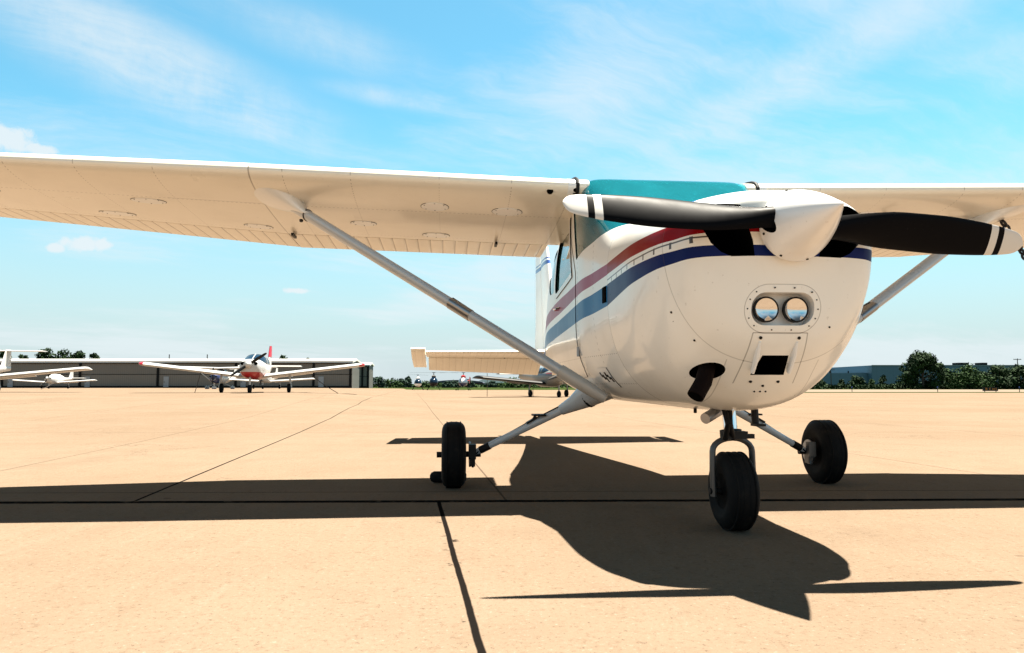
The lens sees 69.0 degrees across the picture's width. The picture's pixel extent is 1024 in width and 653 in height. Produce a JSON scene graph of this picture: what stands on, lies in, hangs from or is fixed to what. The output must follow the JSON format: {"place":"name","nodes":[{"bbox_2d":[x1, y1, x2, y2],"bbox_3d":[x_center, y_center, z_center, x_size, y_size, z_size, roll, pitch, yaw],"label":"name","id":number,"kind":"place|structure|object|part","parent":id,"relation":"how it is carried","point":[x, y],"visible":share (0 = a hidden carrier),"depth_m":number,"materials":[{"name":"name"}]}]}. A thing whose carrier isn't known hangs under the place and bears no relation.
{"place":"outdoors","nodes":[
{"label":"outdoors","id":0,"kind":"place"},
{"bbox_2d":[0,388,1023,652],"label":"apron","id":1,"kind":"object","parent":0,"point":[228,520],"visible":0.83,"depth_m":3.60,"materials":[{"name":"concrete"}]},
{"bbox_2d":[0,349,91,388],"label":"light aircraft","id":2,"kind":"object","parent":1,"relation":"on","point":[5,365],"visible":1,"depth_m":36.76,"materials":[{"name":"white paint"}]},
{"bbox_2d":[12,372,96,388],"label":"light aircraft","id":3,"kind":"object","parent":1,"relation":"on","point":[54,379],"visible":0.97,"depth_m":91.75,"materials":[{"name":"white paint"}]},
{"bbox_2d":[183,366,276,388],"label":"light aircraft","id":4,"kind":"object","parent":1,"relation":"on","point":[214,379],"visible":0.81,"depth_m":73.71,"materials":[{"name":"white paint"}]},
{"bbox_2d":[139,346,364,392],"bbox_3d":[-12.356,2.020,36.614,10.100,2.430,7.465,1,-5,-10],"label":"light aircraft","id":5,"kind":"object","parent":1,"relation":"on","point":[255,366],"visible":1,"depth_m":34.36,"materials":[{"name":"white paint"}]},
{"bbox_2d":[229,368,314,388],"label":"light aircraft","id":6,"kind":"object","parent":1,"relation":"on","point":[269,380],"visible":0.82,"depth_m":75.69,"materials":[{"name":"white paint"}]},
{"bbox_2d":[412,377,423,389],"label":"helicopter","id":7,"kind":"object","parent":1,"relation":"on","point":[417,382],"visible":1,"depth_m":105.13,"materials":[{"name":"white paint"}]},
{"bbox_2d":[421,372,444,389],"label":"helicopter","id":8,"kind":"object","parent":1,"relation":"on","point":[433,381],"visible":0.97,"depth_m":103.14,"materials":[{"name":"blue metal"}]},
{"bbox_2d":[430,471,466,482],"bbox_3d":[-0.455,1.071,5.304,0.260,0.080,0.080,0,-5,-5],"label":"wheel chock","id":9,"kind":"object","parent":1,"relation":"on","point":[435,476],"visible":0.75,"depth_m":5.26,"materials":[{"name":"rubber"}]},
{"bbox_2d":[455,372,470,389],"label":"helicopter","id":10,"kind":"object","parent":1,"relation":"on","point":[463,380],"visible":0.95,"depth_m":103.18,"materials":[{"name":"white paint"}]},
{"bbox_2d":[0,153,1023,530],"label":"airplane","id":11,"kind":"object","parent":1,"relation":"on","point":[726,301],"visible":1,"depth_m":4.39,"materials":[{"name":"paint"}]},
{"bbox_3d":[0.341,-0.407,6.060,0.055,0.350,0.594,0,-5,-1],"label":"rear window","id":12,"kind":"part","parent":11,"relation":"part of","materials":[{"name":"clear glass"}]},
{"bbox_3d":[0.398,-0.184,5.170,0.123,1.105,1.034,0,-5,-5],"label":"cabin door","id":13,"kind":"part","parent":11,"relation":"part of","materials":[{"name":"paint"}]},
{"bbox_2d":[1000,220,1023,259],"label":"tie down chain","id":14,"kind":"object","parent":11,"relation":"hanging from","point":[1003,223],"visible":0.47,"depth_m":5.25,"materials":[{"name":"grey metal"}]},
{"bbox_2d":[473,367,568,396],"bbox_3d":[1.701,3.216,46.164,9.200,2.250,7.465,2,-5,-20],"label":"light aircraft","id":15,"kind":"object","parent":1,"relation":"on","point":[544,377],"visible":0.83,"depth_m":43.77,"materials":[{"name":"beige paint"}]},
{"bbox_2d":[0,0,1023,384],"label":"sky","id":16,"kind":"structure","parent":0,"point":[734,91],"materials":[{"name":"blue"}]},
{"bbox_2d":[373,387,1023,392],"bbox_3d":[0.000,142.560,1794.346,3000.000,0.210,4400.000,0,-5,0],"label":"ground","id":17,"kind":"structure","parent":0,"point":[498,388],"depth_m":130.79,"materials":[{"name":"green plant"}]},
{"bbox_2d":[0,351,11,358],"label":"tree","id":18,"kind":"object","parent":17,"relation":"on","point":[2,354],"visible":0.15,"depth_m":194.45,"materials":[{"name":"green plant"}]},
{"bbox_2d":[18,354,28,358],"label":"tree","id":19,"kind":"object","parent":17,"relation":"on","point":[21,356],"visible":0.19,"depth_m":199.53,"materials":[{"name":"green plant"}]},
{"bbox_2d":[34,347,57,358],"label":"tree","id":20,"kind":"object","parent":17,"relation":"on","point":[41,355],"visible":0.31,"depth_m":194.37,"materials":[{"name":"green plant"}]},
{"bbox_2d":[56,348,71,358],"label":"tree","id":21,"kind":"object","parent":17,"relation":"on","point":[63,355],"visible":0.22,"depth_m":197.22,"materials":[{"name":"green plant"}]},
{"bbox_2d":[68,350,85,358],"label":"tree","id":22,"kind":"object","parent":17,"relation":"on","point":[79,354],"visible":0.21,"depth_m":194.84,"materials":[{"name":"green plant"}]},
{"bbox_2d":[89,353,99,358],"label":"tree","id":23,"kind":"object","parent":17,"relation":"on","point":[94,356],"visible":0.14,"depth_m":199.36,"materials":[{"name":"green plant"}]},
{"bbox_2d":[0,354,360,387],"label":"hangar","id":24,"kind":"structure","parent":17,"relation":"on","point":[118,373],"depth_m":149.66,"materials":[{"name":"grey metal"}]},
{"bbox_2d":[7,379,12,386],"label":"door","id":25,"kind":"structure","parent":24,"relation":"in","point":[10,383],"depth_m":149.43,"materials":[{"name":"grey metal"}]},
{"bbox_2d":[84,377,89,386],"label":"door","id":26,"kind":"structure","parent":24,"relation":"in","point":[87,383],"depth_m":149.43,"materials":[{"name":"grey metal"}]},
{"bbox_2d":[163,377,168,386],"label":"door","id":27,"kind":"structure","parent":24,"relation":"in","point":[166,379],"depth_m":149.46,"materials":[{"name":"grey metal"}]},
{"bbox_2d":[240,378,245,386],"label":"door","id":28,"kind":"structure","parent":24,"relation":"in","point":[242,383],"depth_m":149.43,"materials":[{"name":"grey metal"}]},
{"bbox_2d":[318,377,323,386],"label":"door","id":29,"kind":"structure","parent":24,"relation":"in","point":[321,379],"depth_m":149.46,"materials":[{"name":"grey metal"}]},
{"bbox_2d":[359,363,373,387],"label":"hangar","id":30,"kind":"structure","parent":17,"relation":"on","point":[366,376],"depth_m":181.58,"materials":[{"name":"grey metal"}]},
{"bbox_2d":[373,376,387,387],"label":"tree","id":31,"kind":"object","parent":17,"relation":"on","point":[379,382],"visible":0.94,"depth_m":213.81,"materials":[{"name":"green plant"}]},
{"bbox_2d":[385,378,404,387],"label":"bush","id":32,"kind":"object","parent":17,"relation":"on","point":[391,382],"visible":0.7,"depth_m":220.35,"materials":[{"name":"green plant"}]},
{"bbox_2d":[397,378,409,387],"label":"tree","id":33,"kind":"object","parent":17,"relation":"on","point":[406,382],"visible":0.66,"depth_m":227.65,"materials":[{"name":"green plant"}]},
{"bbox_2d":[405,375,411,387],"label":"tree","id":34,"kind":"object","parent":17,"relation":"on","point":[408,378],"visible":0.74,"depth_m":234.91,"materials":[{"name":"green plant"}]},
{"bbox_2d":[414,380,438,387],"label":"bush","id":35,"kind":"object","parent":17,"relation":"on","point":[425,384],"visible":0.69,"depth_m":240.94,"materials":[{"name":"green plant"}]},
{"bbox_2d":[441,381,454,387],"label":"bush","id":36,"kind":"object","parent":17,"relation":"on","point":[447,384],"visible":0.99,"depth_m":218.46,"materials":[{"name":"green plant"}]},
{"bbox_2d":[451,380,460,387],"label":"bush","id":37,"kind":"object","parent":17,"relation":"on","point":[455,384],"visible":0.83,"depth_m":225.62,"materials":[{"name":"green plant"}]},
{"bbox_2d":[438,380,483,384],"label":"farm shed","id":38,"kind":"structure","parent":17,"relation":"on","point":[478,382],"depth_m":278.84,"materials":[{"name":"grey metal"}]},
{"bbox_2d":[465,379,474,387],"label":"tree","id":39,"kind":"object","parent":17,"relation":"on","point":[470,385],"visible":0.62,"depth_m":232.32,"materials":[{"name":"green plant"}]},
{"bbox_2d":[373,382,570,387],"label":"wood","id":40,"kind":"object","parent":17,"relation":"on","point":[485,385],"visible":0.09,"depth_m":250.97,"materials":[{"name":"green plant"}]},
{"bbox_2d":[488,381,496,387],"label":"bush","id":41,"kind":"object","parent":17,"relation":"on","point":[492,384],"visible":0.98,"depth_m":239.67,"materials":[{"name":"green plant"}]},
{"bbox_2d":[480,379,504,383],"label":"farm shed","id":42,"kind":"structure","parent":17,"relation":"on","point":[487,381],"depth_m":298.79,"materials":[{"name":"grey metal"}]},
{"bbox_2d":[499,376,531,387],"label":"bush","id":43,"kind":"object","parent":17,"relation":"on","point":[510,385],"visible":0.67,"depth_m":216.87,"materials":[{"name":"green plant"}]},
{"bbox_2d":[532,384,562,387],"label":"bush","id":44,"kind":"object","parent":17,"relation":"on","point":[536,386],"visible":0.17,"depth_m":222.44,"materials":[{"name":"green plant"}]},
{"bbox_2d":[847,375,865,388],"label":"tree","id":45,"kind":"object","parent":17,"relation":"on","point":[856,380],"visible":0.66,"depth_m":148.86,"materials":[{"name":"green plant"}]},
{"bbox_2d":[878,374,886,383],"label":"tree","id":46,"kind":"object","parent":17,"relation":"on","point":[883,380],"visible":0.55,"depth_m":149.30,"materials":[{"name":"green plant"}]},
{"bbox_2d":[810,383,1014,388],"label":"hedge","id":47,"kind":"object","parent":17,"relation":"on","point":[860,386],"visible":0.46,"depth_m":140.21,"materials":[{"name":"green plant"}]},
{"bbox_2d":[895,350,946,388],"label":"tree","id":48,"kind":"object","parent":17,"relation":"on","point":[920,362],"visible":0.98,"depth_m":136.78,"materials":[{"name":"green plant"}]},
{"bbox_2d":[822,363,1023,384],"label":"warehouse","id":49,"kind":"structure","parent":17,"relation":"on","point":[891,373],"depth_m":269.70,"materials":[{"name":"blue"}]},
{"bbox_2d":[938,367,955,388],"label":"bush","id":50,"kind":"object","parent":17,"relation":"on","point":[947,369],"visible":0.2,"depth_m":141.41,"materials":[{"name":"green plant"}]},
{"bbox_2d":[939,362,995,388],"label":"bush","id":51,"kind":"object","parent":17,"relation":"on","point":[964,378],"visible":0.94,"depth_m":134.38,"materials":[{"name":"green plant"}]},
{"bbox_2d":[975,371,988,379],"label":"bush","id":52,"kind":"object","parent":17,"relation":"on","point":[982,373],"visible":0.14,"depth_m":142.07,"materials":[{"name":"green plant"}]},
{"bbox_2d":[984,364,1020,388],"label":"tree","id":53,"kind":"object","parent":17,"relation":"on","point":[1000,375],"visible":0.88,"depth_m":136.61,"materials":[{"name":"green plant"}]},
{"bbox_2d":[1005,363,1023,388],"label":"tree","id":54,"kind":"object","parent":17,"relation":"on","point":[1017,371],"visible":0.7,"depth_m":137.90,"materials":[{"name":"green plant"}]},
{"bbox_2d":[806,389,1023,391],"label":"taxiway","id":55,"kind":"structure","parent":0,"point":[907,390],"depth_m":102.31,"materials":[{"name":"beige concrete"}]},
{"bbox_2d":[982,387,997,391],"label":"airfield sign","id":56,"kind":"object","parent":55,"relation":"on","point":[984,389],"visible":0.91,"depth_m":79.16,"materials":[{"name":"black metal"}]}
]}

